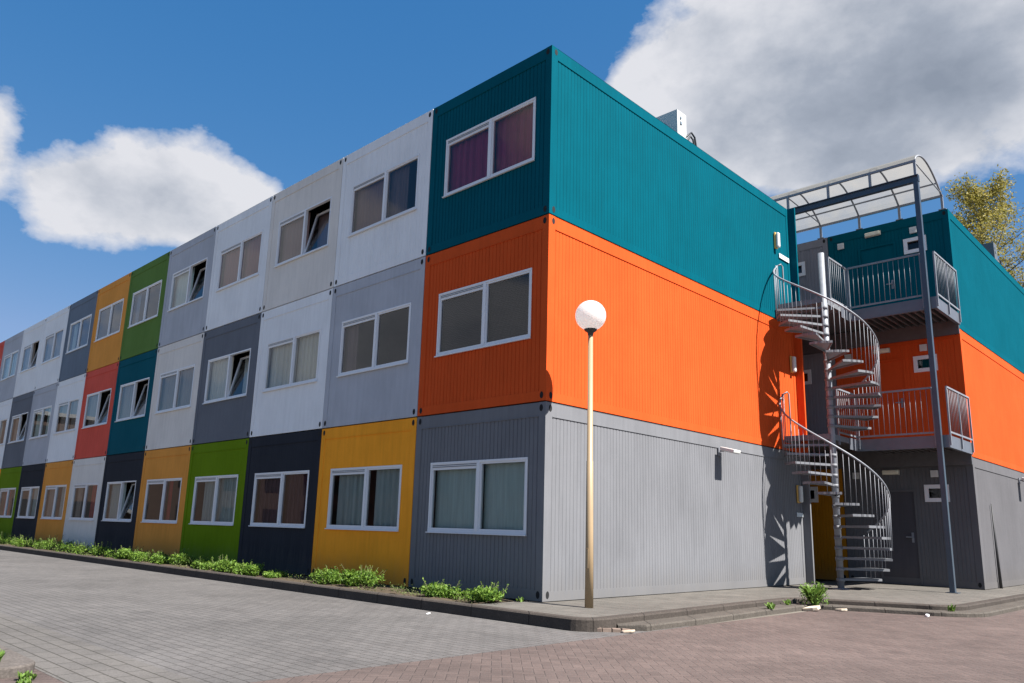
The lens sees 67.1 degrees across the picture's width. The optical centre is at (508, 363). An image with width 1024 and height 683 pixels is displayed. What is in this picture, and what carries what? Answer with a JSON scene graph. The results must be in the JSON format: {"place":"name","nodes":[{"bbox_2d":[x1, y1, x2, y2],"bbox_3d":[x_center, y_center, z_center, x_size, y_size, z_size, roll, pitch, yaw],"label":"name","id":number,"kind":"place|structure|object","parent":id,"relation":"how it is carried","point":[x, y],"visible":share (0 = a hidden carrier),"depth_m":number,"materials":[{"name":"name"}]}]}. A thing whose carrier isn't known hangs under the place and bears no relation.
{"place":"outdoors","nodes":[
{"label":"outdoors","id":0,"kind":"place"},
{"bbox_2d":[0,669,63,682],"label":"road","id":1,"kind":"structure","parent":0,"point":[41,677],"depth_m":5.32,"materials":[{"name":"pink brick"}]},
{"bbox_2d":[0,543,516,603],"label":"soil bed","id":2,"kind":"object","parent":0,"point":[388,588],"visible":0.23,"depth_m":12.68,"materials":[{"name":"brown soil"}]},
{"bbox_2d":[0,466,21,539],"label":"housing container","id":3,"kind":"object","parent":2,"relation":"on","point":[9,481],"visible":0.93,"depth_m":29.87,"materials":[{"name":"green metal"}]},
{"bbox_2d":[0,488,15,517],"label":"window","id":4,"kind":"structure","parent":3,"relation":"in","point":[8,491],"depth_m":29.91,"materials":[{"name":"plastic"}]},
{"bbox_2d":[1,391,33,468],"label":"housing container","id":5,"kind":"object","parent":3,"relation":"on","point":[16,437],"visible":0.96,"depth_m":30.63,"materials":[{"name":"grey metal"}]},
{"bbox_2d":[7,412,27,443],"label":"window","id":6,"kind":"structure","parent":5,"relation":"in","point":[16,438],"depth_m":30.76,"materials":[{"name":"plastic"}]},
{"bbox_2d":[13,319,45,397],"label":"housing container","id":7,"kind":"object","parent":5,"relation":"on","point":[29,360],"visible":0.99,"depth_m":31.22,"materials":[{"name":"white metal"}]},
{"bbox_2d":[19,339,39,373],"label":"window","id":8,"kind":"structure","parent":7,"relation":"in","point":[30,348],"depth_m":31.29,"materials":[{"name":"plastic"}]},
{"bbox_2d":[11,463,45,541],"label":"housing container","id":9,"kind":"object","parent":2,"relation":"on","point":[28,501],"visible":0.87,"depth_m":27.93,"materials":[{"name":"black metal"}]},
{"bbox_2d":[17,486,39,518],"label":"window","id":10,"kind":"structure","parent":9,"relation":"in","point":[29,514],"depth_m":27.87,"materials":[{"name":"plastic"}]},
{"bbox_2d":[22,383,57,465],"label":"housing container","id":11,"kind":"object","parent":9,"relation":"on","point":[39,427],"visible":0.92,"depth_m":28.58,"materials":[{"name":"grey metal"}]},
{"bbox_2d":[28,405,51,439],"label":"window","id":12,"kind":"structure","parent":11,"relation":"in","point":[41,412],"depth_m":28.67,"materials":[{"name":"plastic"}]},
{"bbox_2d":[34,306,69,389],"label":"housing container","id":13,"kind":"object","parent":11,"relation":"on","point":[51,351],"visible":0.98,"depth_m":29.12,"materials":[{"name":"white metal"}]},
{"bbox_2d":[41,328,63,363],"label":"window","id":14,"kind":"structure","parent":13,"relation":"in","point":[55,338],"depth_m":29.17,"materials":[{"name":"plastic"}]},
{"bbox_2d":[34,460,73,545],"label":"housing container","id":15,"kind":"object","parent":2,"relation":"on","point":[54,500],"visible":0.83,"depth_m":26.02,"materials":[{"name":"metal"}]},
{"bbox_2d":[40,485,66,519],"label":"window","id":16,"kind":"structure","parent":15,"relation":"in","point":[53,494],"depth_m":26.01,"materials":[{"name":"plastic"}]},
{"bbox_2d":[46,373,85,462],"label":"housing container","id":17,"kind":"object","parent":15,"relation":"on","point":[65,422],"visible":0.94,"depth_m":26.51,"materials":[{"name":"white metal"}]},
{"bbox_2d":[53,397,79,434],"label":"window","id":18,"kind":"structure","parent":17,"relation":"in","point":[67,420],"depth_m":26.55,"materials":[{"name":"plastic"}]},
{"bbox_2d":[59,290,97,381],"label":"housing container","id":19,"kind":"object","parent":17,"relation":"on","point":[77,344],"visible":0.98,"depth_m":27.26,"materials":[{"name":"metal"}]},
{"bbox_2d":[66,314,91,353],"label":"window","id":20,"kind":"structure","parent":19,"relation":"in","point":[80,321],"depth_m":27.51,"materials":[{"name":"plastic"}]},
{"bbox_2d":[62,456,105,549],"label":"housing container","id":21,"kind":"object","parent":2,"relation":"on","point":[83,504],"visible":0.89,"depth_m":23.97,"materials":[{"name":"white metal"}]},
{"bbox_2d":[68,483,98,520],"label":"window","id":22,"kind":"structure","parent":21,"relation":"in","point":[95,485],"depth_m":23.87,"materials":[{"name":"plastic"}]},
{"bbox_2d":[74,362,118,459],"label":"housing container","id":23,"kind":"object","parent":21,"relation":"on","point":[96,414],"visible":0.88,"depth_m":24.64,"materials":[{"name":"red metal"}]},
{"bbox_2d":[81,388,111,428],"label":"window","id":24,"kind":"structure","parent":23,"relation":"in","point":[93,420],"depth_m":24.91,"materials":[{"name":"plastic"}]},
{"bbox_2d":[87,273,130,371],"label":"housing container","id":25,"kind":"object","parent":23,"relation":"on","point":[108,326],"visible":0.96,"depth_m":25.27,"materials":[{"name":"metal"}]},
{"bbox_2d":[94,298,123,341],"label":"window","id":26,"kind":"structure","parent":25,"relation":"in","point":[111,306],"depth_m":25.09,"materials":[{"name":"plastic"}]},
{"bbox_2d":[94,451,144,552],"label":"housing container","id":27,"kind":"object","parent":2,"relation":"on","point":[118,506],"visible":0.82,"depth_m":22.05,"materials":[{"name":"black metal"}]},
{"bbox_2d":[101,481,135,521],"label":"window","id":28,"kind":"structure","parent":27,"relation":"in","point":[117,506],"depth_m":22.22,"materials":[{"name":"plastic"}]},
{"bbox_2d":[106,348,157,454],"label":"housing container","id":29,"kind":"object","parent":27,"relation":"on","point":[131,406],"visible":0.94,"depth_m":22.63,"materials":[{"name":"teal metal"}]},
{"bbox_2d":[115,377,149,421],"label":"window","id":30,"kind":"structure","parent":29,"relation":"in","point":[129,411],"depth_m":22.89,"materials":[{"name":"plastic"}]},
{"bbox_2d":[119,251,169,360],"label":"housing container","id":31,"kind":"object","parent":29,"relation":"on","point":[144,311],"visible":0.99,"depth_m":23.28,"materials":[{"name":"green metal"}]},
{"bbox_2d":[128,280,161,328],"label":"window","id":32,"kind":"structure","parent":31,"relation":"in","point":[139,293],"depth_m":23.45,"materials":[{"name":"plastic"}]},
{"bbox_2d":[114,546,143,559],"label":"shrub","id":33,"kind":"object","parent":2,"relation":"on","point":[126,553],"visible":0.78,"depth_m":18.79,"materials":[{"name":"green plant"}]},
{"bbox_2d":[131,548,153,561],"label":"shrub","id":34,"kind":"object","parent":2,"relation":"on","point":[136,556],"visible":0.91,"depth_m":18.07,"materials":[{"name":"green plant"}]},
{"bbox_2d":[146,549,172,564],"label":"shrub","id":35,"kind":"object","parent":2,"relation":"on","point":[161,558],"visible":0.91,"depth_m":17.62,"materials":[{"name":"green plant"}]},
{"bbox_2d":[132,445,191,556],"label":"housing container","id":36,"kind":"object","parent":2,"relation":"on","point":[161,505],"visible":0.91,"depth_m":20.03,"materials":[{"name":"metal"}]},
{"bbox_2d":[141,478,181,523],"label":"window","id":37,"kind":"structure","parent":36,"relation":"in","point":[154,481],"depth_m":19.85,"materials":[{"name":"plastic"}]},
{"bbox_2d":[145,332,204,450],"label":"housing container","id":38,"kind":"object","parent":36,"relation":"on","point":[174,397],"visible":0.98,"depth_m":20.47,"materials":[{"name":"white metal"}]},
{"bbox_2d":[154,364,194,413],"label":"window","id":39,"kind":"structure","parent":38,"relation":"in","point":[172,384],"depth_m":20.52,"materials":[{"name":"plastic"}]},
{"bbox_2d":[158,226,216,347],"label":"housing container","id":40,"kind":"object","parent":38,"relation":"on","point":[185,306],"visible":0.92,"depth_m":21.23,"materials":[{"name":"grey metal"}]},
{"bbox_2d":[167,257,207,311],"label":"window","id":41,"kind":"structure","parent":40,"relation":"in","point":[184,293],"depth_m":21.45,"materials":[{"name":"plastic"}]},
{"bbox_2d":[168,548,195,565],"bbox_3d":[-7.251,4.305,17.107,0.974,0.414,0.440,-8,-15,36],"label":"shrub","id":42,"kind":"object","parent":2,"relation":"on","point":[182,558],"visible":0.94,"depth_m":16.94,"materials":[{"name":"green plant"}]},
{"bbox_2d":[179,438,248,562],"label":"housing container","id":43,"kind":"object","parent":2,"relation":"on","point":[211,525],"visible":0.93,"depth_m":17.86,"materials":[{"name":"green metal"}]},
{"bbox_2d":[189,474,238,525],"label":"window","id":44,"kind":"structure","parent":43,"relation":"in","point":[219,502],"depth_m":17.85,"materials":[{"name":"plastic"}]},
{"bbox_2d":[192,313,261,444],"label":"housing container","id":45,"kind":"object","parent":43,"relation":"on","point":[224,403],"visible":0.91,"depth_m":18.59,"materials":[{"name":"grey metal"}]},
{"bbox_2d":[203,348,250,404],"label":"window","id":46,"kind":"structure","parent":45,"relation":"in","point":[221,388],"depth_m":18.79,"materials":[{"name":"plastic"}]},
{"bbox_2d":[205,196,272,331],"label":"housing container","id":47,"kind":"object","parent":45,"relation":"on","point":[237,283],"visible":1,"depth_m":19.07,"materials":[{"name":"white paint"},{"name":"plastic"},{"name":"glass"}]},
{"bbox_2d":[215,230,262,291],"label":"window","id":48,"kind":"structure","parent":47,"relation":"in","point":[235,260],"depth_m":19.13,"materials":[{"name":"plastic"}]},
{"bbox_2d":[212,555,246,571],"bbox_3d":[-5.566,3.996,15.351,0.994,0.384,0.548,-10,-17,43],"label":"shrub","id":49,"kind":"object","parent":2,"relation":"on","point":[226,564],"visible":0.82,"depth_m":15.20,"materials":[{"name":"green plant"}]},
{"bbox_2d":[232,559,264,575],"bbox_3d":[-4.970,3.932,14.801,0.882,0.330,0.536,-10,-17,43],"label":"shrub","id":50,"kind":"object","parent":2,"relation":"on","point":[250,569],"visible":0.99,"depth_m":14.66,"materials":[{"name":"green plant"}]},
{"bbox_2d":[0,541,496,602],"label":"ground cover","id":51,"kind":"object","parent":2,"relation":"on","point":[317,582],"visible":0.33,"depth_m":12.86,"materials":[{"name":"green plant"}]},
{"bbox_2d":[262,568,293,577],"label":"shrub","id":52,"kind":"object","parent":2,"relation":"on","point":[270,574],"visible":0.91,"depth_m":14.18,"materials":[{"name":"green plant"}]},
{"bbox_2d":[237,429,321,575],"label":"housing container","id":53,"kind":"object","parent":2,"relation":"on","point":[279,506],"visible":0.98,"depth_m":15.83,"materials":[{"name":"black metal"}]},
{"bbox_2d":[248,470,309,527],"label":"window","id":54,"kind":"structure","parent":53,"relation":"in","point":[273,489],"depth_m":15.88,"materials":[{"name":"plastic"}]},
{"bbox_2d":[249,288,332,437],"bbox_3d":[-1.731,0.779,19.441,2.915,2.880,8.559,-10,-17,43],"label":"housing container","id":55,"kind":"object","parent":53,"relation":"on","point":[291,374],"visible":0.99,"depth_m":16.44,"materials":[{"name":"white metal"}]},
{"bbox_2d":[262,328,320,392],"bbox_3d":[-4.603,-0.026,16.512,2.190,1.123,0.199,-10,-17,43],"label":"window","id":56,"kind":"structure","parent":55,"relation":"in","point":[285,354],"depth_m":16.51,"materials":[{"name":"plastic"}]},
{"bbox_2d":[262,158,343,311],"bbox_3d":[-1.650,-2.055,20.053,2.915,2.880,8.559,-10,-17,43],"label":"housing container","id":57,"kind":"object","parent":55,"relation":"on","point":[302,248],"visible":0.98,"depth_m":17.18,"materials":[{"name":"white metal"}]},
{"bbox_2d":[273,196,331,267],"bbox_3d":[-4.455,-2.843,17.192,2.190,1.123,0.395,-10,-17,43],"label":"window","id":58,"kind":"structure","parent":57,"relation":"in","point":[296,243],"depth_m":17.32,"materials":[{"name":"plastic"}]},
{"bbox_2d":[309,566,342,583],"bbox_3d":[-3.067,3.623,13.153,0.838,0.349,0.508,-10,-17,43],"label":"shrub","id":59,"kind":"object","parent":2,"relation":"on","point":[324,575],"visible":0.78,"depth_m":13.10,"materials":[{"name":"green plant"}]},
{"bbox_2d":[340,564,384,587],"bbox_3d":[-2.337,3.452,12.501,0.998,0.382,0.526,-10,-17,43],"label":"shrub","id":60,"kind":"object","parent":2,"relation":"on","point":[362,577],"visible":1,"depth_m":12.49,"materials":[{"name":"green plant"}]},
{"bbox_2d":[311,417,416,586],"bbox_3d":[0.295,3.194,16.838,2.915,2.785,8.559,-10,-17,43],"label":"housing container","id":61,"kind":"object","parent":2,"relation":"on","point":[364,506],"visible":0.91,"depth_m":13.83,"materials":[{"name":"yellow metal"}]},
{"bbox_2d":[325,465,401,531],"bbox_3d":[-2.579,2.435,13.898,2.190,1.123,0.198,-10,-17,43],"label":"window","id":62,"kind":"structure","parent":61,"relation":"in","point":[354,483],"depth_m":13.85,"materials":[{"name":"plastic"}]},
{"bbox_2d":[322,256,425,427],"bbox_3d":[0.375,0.406,17.439,2.915,2.880,8.559,-10,-17,43],"label":"housing container","id":63,"kind":"object","parent":61,"relation":"on","point":[373,363],"visible":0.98,"depth_m":14.63,"materials":[{"name":"grey metal"}]},
{"bbox_2d":[336,302,411,376],"bbox_3d":[-2.503,-0.399,14.505,2.190,1.123,0.185,-10,-17,43],"label":"window","id":64,"kind":"structure","parent":63,"relation":"in","point":[352,325],"depth_m":14.84,"materials":[{"name":"plastic"}]},
{"bbox_2d":[333,109,433,286],"bbox_3d":[0.455,-2.427,18.051,2.915,2.880,8.559,-10,-17,43],"label":"housing container","id":65,"kind":"object","parent":63,"relation":"on","point":[383,211],"visible":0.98,"depth_m":15.09,"materials":[{"name":"white metal"}]},
{"bbox_2d":[347,153,419,237],"bbox_3d":[-2.424,-3.233,15.115,2.190,1.123,0.181,-10,-17,43],"label":"window","id":66,"kind":"structure","parent":65,"relation":"in","point":[373,204],"depth_m":15.22,"materials":[{"name":"plastic"}]},
{"bbox_2d":[420,578,462,599],"bbox_3d":[-0.955,3.222,11.008,0.802,0.314,0.439,-10,-17,43],"label":"shrub","id":67,"kind":"object","parent":2,"relation":"on","point":[437,589],"visible":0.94,"depth_m":10.93,"materials":[{"name":"green plant"}]},
{"bbox_2d":[459,582,508,602],"bbox_3d":[-0.300,3.110,10.484,0.800,0.287,0.530,-10,-17,43],"label":"shrub","id":68,"kind":"object","parent":2,"relation":"on","point":[485,594],"visible":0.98,"depth_m":10.35,"materials":[{"name":"green plant"}]},
{"bbox_2d":[0,550,688,682],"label":"parking pavement","id":69,"kind":"structure","parent":0,"point":[201,630],"depth_m":8.59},
{"bbox_2d":[2,541,835,679],"bbox_3d":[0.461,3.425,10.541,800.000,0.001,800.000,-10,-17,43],"label":"ground","id":70,"kind":"structure","parent":0,"point":[818,580],"depth_m":12.02,"materials":[{"name":"grey concrete"}]},
{"bbox_2d":[0,645,34,678],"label":"curb","id":71,"kind":"structure","parent":70,"relation":"on","point":[12,663],"depth_m":5.50,"materials":[{"name":"concrete"}]},
{"bbox_2d":[0,613,200,682],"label":"gutter strip","id":72,"kind":"object","parent":70,"relation":"on","point":[62,657],"depth_m":6.13,"materials":[{"name":"stone"}]},
{"bbox_2d":[0,545,1023,631],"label":"kerb","id":73,"kind":"structure","parent":70,"relation":"on","point":[567,623],"depth_m":11.53,"materials":[{"name":"concrete"}]},
{"bbox_2d":[617,600,1023,630],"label":"kerb","id":74,"kind":"structure","parent":70,"relation":"on","point":[714,617],"depth_m":11.65,"materials":[{"name":"concrete"}]},
{"bbox_2d":[798,582,829,604],"bbox_3d":[4.873,3.671,12.312,0.480,0.397,0.466,7,-13,-22],"label":"weed","id":75,"kind":"object","parent":74,"relation":"on","point":[813,594],"visible":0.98,"depth_m":12.26,"materials":[{"name":"green plant"}]},
{"bbox_2d":[941,164,1023,287],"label":"tree","id":76,"kind":"object","parent":70,"relation":"on","point":[980,199],"visible":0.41,"depth_m":37.02,"materials":[{"name":"green plant"}]},
{"bbox_2d":[0,0,1023,342],"label":"sky","id":77,"kind":"structure","parent":0,"point":[131,131],"materials":[{"name":"blue"}]},
{"bbox_2d":[251,609,1023,682],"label":"road","id":78,"kind":"structure","parent":0,"point":[825,646],"depth_m":7.23,"materials":[{"name":"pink brick"}]},
{"bbox_2d":[478,580,1023,616],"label":"sidewalk","id":79,"kind":"structure","parent":0,"point":[863,591],"depth_m":12.84,"materials":[{"name":"concrete"}]},
{"bbox_2d":[575,300,605,607],"bbox_3d":[1.105,1.151,10.485,0.434,4.162,0.434,-10,-17,43],"label":"street lamp","id":80,"kind":"object","parent":79,"relation":"on","point":[590,316],"visible":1,"depth_m":10.51,"materials":[{"name":"metal"}]},
{"bbox_2d":[408,401,814,601],"bbox_3d":[2.483,2.816,14.799,3.085,2.785,8.619,-10,-17,43],"label":"housing container","id":81,"kind":"object","parent":79,"relation":"on","point":[499,495],"visible":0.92,"depth_m":12.35,"materials":[{"name":"metal"}]},
{"bbox_2d":[425,457,527,535],"bbox_3d":[-0.482,2.061,11.887,2.190,1.123,0.173,-10,-17,43],"label":"window","id":82,"kind":"structure","parent":81,"relation":"in","point":[460,484],"depth_m":11.86,"materials":[{"name":"plastic"}]},
{"bbox_2d":[417,214,807,452],"bbox_3d":[2.562,0.028,15.400,3.085,2.880,8.619,-10,-17,43],"label":"housing container","id":83,"kind":"object","parent":81,"relation":"on","point":[501,327],"visible":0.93,"depth_m":13.04,"materials":[{"name":"orange metal"}]},
{"bbox_2d":[434,268,531,357],"bbox_3d":[-0.406,-0.774,12.494,2.190,1.123,0.159,-10,-17,43],"label":"window","id":84,"kind":"structure","parent":83,"relation":"in","point":[484,287],"depth_m":12.46,"materials":[{"name":"plastic"}]},
{"bbox_2d":[426,45,800,326],"bbox_3d":[2.643,-2.805,16.012,3.085,2.880,8.619,-10,-17,43],"label":"housing container","id":85,"kind":"object","parent":83,"relation":"on","point":[555,131],"visible":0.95,"depth_m":13.54,"materials":[{"name":"teal metal"}]},
{"bbox_2d":[442,97,535,197],"bbox_3d":[-0.312,-3.604,13.120,2.190,1.123,0.199,-10,-17,43],"label":"window","id":86,"kind":"structure","parent":85,"relation":"in","point":[472,157],"depth_m":13.09,"materials":[{"name":"plastic"}]},
{"bbox_2d":[656,109,696,145],"bbox_3d":[3.378,-4.662,16.242,0.884,0.886,0.820,-10,-17,43],"label":"rooftop air unit","id":87,"kind":"object","parent":85,"relation":"on","point":[674,120],"visible":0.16,"depth_m":15.88,"materials":[{"name":"white metal"}]},
{"bbox_2d":[809,469,848,579],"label":"housing container","id":88,"kind":"object","parent":79,"relation":"on","point":[823,538],"visible":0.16,"depth_m":18.75,"materials":[{"name":"yellow paint"}]},
{"bbox_2d":[803,353,840,452],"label":"housing container","id":89,"kind":"object","parent":88,"relation":"on","point":[815,398],"visible":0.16,"depth_m":19.48,"materials":[{"name":"grey metal"}]},
{"bbox_2d":[797,237,828,300],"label":"housing container","id":90,"kind":"object","parent":89,"relation":"on","point":[808,268],"visible":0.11,"depth_m":20.15,"materials":[{"name":"grey metal"}]},
{"bbox_2d":[773,252,892,589],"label":"spiral staircase","id":91,"kind":"structure","parent":79,"relation":"on","point":[810,308],"depth_m":15.82,"materials":[{"name":"metal"}]},
{"bbox_2d":[770,155,958,593],"bbox_3d":[7.728,0.303,18.333,5.010,9.498,2.100,-10,-17,43],"label":"canopy","id":92,"kind":"object","parent":79,"relation":"on","point":[904,182],"visible":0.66,"depth_m":18.19,"materials":[{"name":"grey metal"}]},
{"bbox_2d":[842,457,1023,589],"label":"housing container","id":93,"kind":"object","parent":79,"relation":"on","point":[977,489],"visible":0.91,"depth_m":17.48,"materials":[{"name":"grey metal"}]},
{"bbox_2d":[878,492,919,577],"bbox_3d":[8.891,3.954,17.581,0.780,2.020,0.105,-10,-17,43],"label":"door","id":94,"kind":"structure","parent":93,"relation":"in","point":[905,563],"depth_m":17.57,"materials":[{"name":"paint"}]},
{"bbox_2d":[835,329,1023,472],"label":"housing container","id":95,"kind":"object","parent":93,"relation":"on","point":[988,382],"visible":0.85,"depth_m":18.22,"materials":[{"name":"orange metal"}]},
{"bbox_2d":[869,360,908,438],"bbox_3d":[8.976,0.955,18.229,0.780,2.020,0.105,-10,-17,43],"label":"door","id":96,"kind":"structure","parent":95,"relation":"in","point":[891,373],"depth_m":18.23,"materials":[{"name":"orange paint"}]},
{"bbox_2d":[808,386,973,469],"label":"gallery walkway","id":97,"kind":"structure","parent":95,"relation":"attached to","point":[899,452],"depth_m":16.78,"materials":[{"name":"metal"}]},
{"bbox_2d":[913,354,937,372],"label":"window","id":98,"kind":"structure","parent":95,"relation":"in","point":[915,359],"depth_m":17.88,"materials":[{"name":"plastic"}]},
{"bbox_2d":[828,209,1023,373],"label":"housing container","id":99,"kind":"object","parent":95,"relation":"on","point":[991,293],"visible":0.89,"depth_m":19.05,"materials":[{"name":"teal metal"}]},
{"bbox_2d":[860,244,897,307],"bbox_3d":[9.056,-1.879,18.841,0.780,2.020,0.105,-10,-17,43],"label":"door","id":100,"kind":"structure","parent":99,"relation":"in","point":[885,252],"depth_m":18.90,"materials":[{"name":"teal paint"}]},
{"bbox_2d":[801,251,961,354],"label":"gallery walkway","id":101,"kind":"structure","parent":99,"relation":"attached to","point":[896,322],"depth_m":17.48,"materials":[{"name":"metal"}]},
{"bbox_2d":[903,235,926,254],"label":"window","id":102,"kind":"structure","parent":99,"relation":"in","point":[905,241],"depth_m":18.48,"materials":[{"name":"plastic"}]},
{"bbox_2d":[982,242,1001,264],"bbox_3d":[14.001,-2.953,22.894,0.940,0.943,0.820,-10,-17,43],"label":"rooftop air unit","id":103,"kind":"object","parent":99,"relation":"on","point":[991,248],"visible":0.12,"depth_m":22.48,"materials":[{"name":"white metal"}]},
{"bbox_2d":[924,484,949,501],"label":"window","id":104,"kind":"structure","parent":93,"relation":"in","point":[926,487],"depth_m":17.25,"materials":[{"name":"plastic"}]},
{"bbox_2d":[991,504,1002,588],"bbox_3d":[10.876,4.069,17.209,0.070,1.840,0.070,-11,-16,43],"label":"thin pole","id":105,"kind":"object","parent":79,"relation":"on","point":[998,569],"visible":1,"depth_m":17.15,"materials":[{"name":"grey metal"}]},
{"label":"housing container","id":106,"kind":"object","parent":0,"visible":0},
{"bbox_2d":[0,398,12,468],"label":"housing container","id":107,"kind":"object","parent":106,"relation":"on","point":[5,408],"visible":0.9,"depth_m":32.20,"materials":[{"name":"white metal"}]},
{"bbox_2d":[0,330,23,401],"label":"housing container","id":108,"kind":"object","parent":107,"relation":"on","point":[10,359],"visible":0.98,"depth_m":33.09,"materials":[{"name":"grey metal"}]},
{"bbox_2d":[1,350,18,380],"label":"window","id":109,"kind":"structure","parent":108,"relation":"in","point":[10,357],"depth_m":33.23,"materials":[{"name":"plastic"}]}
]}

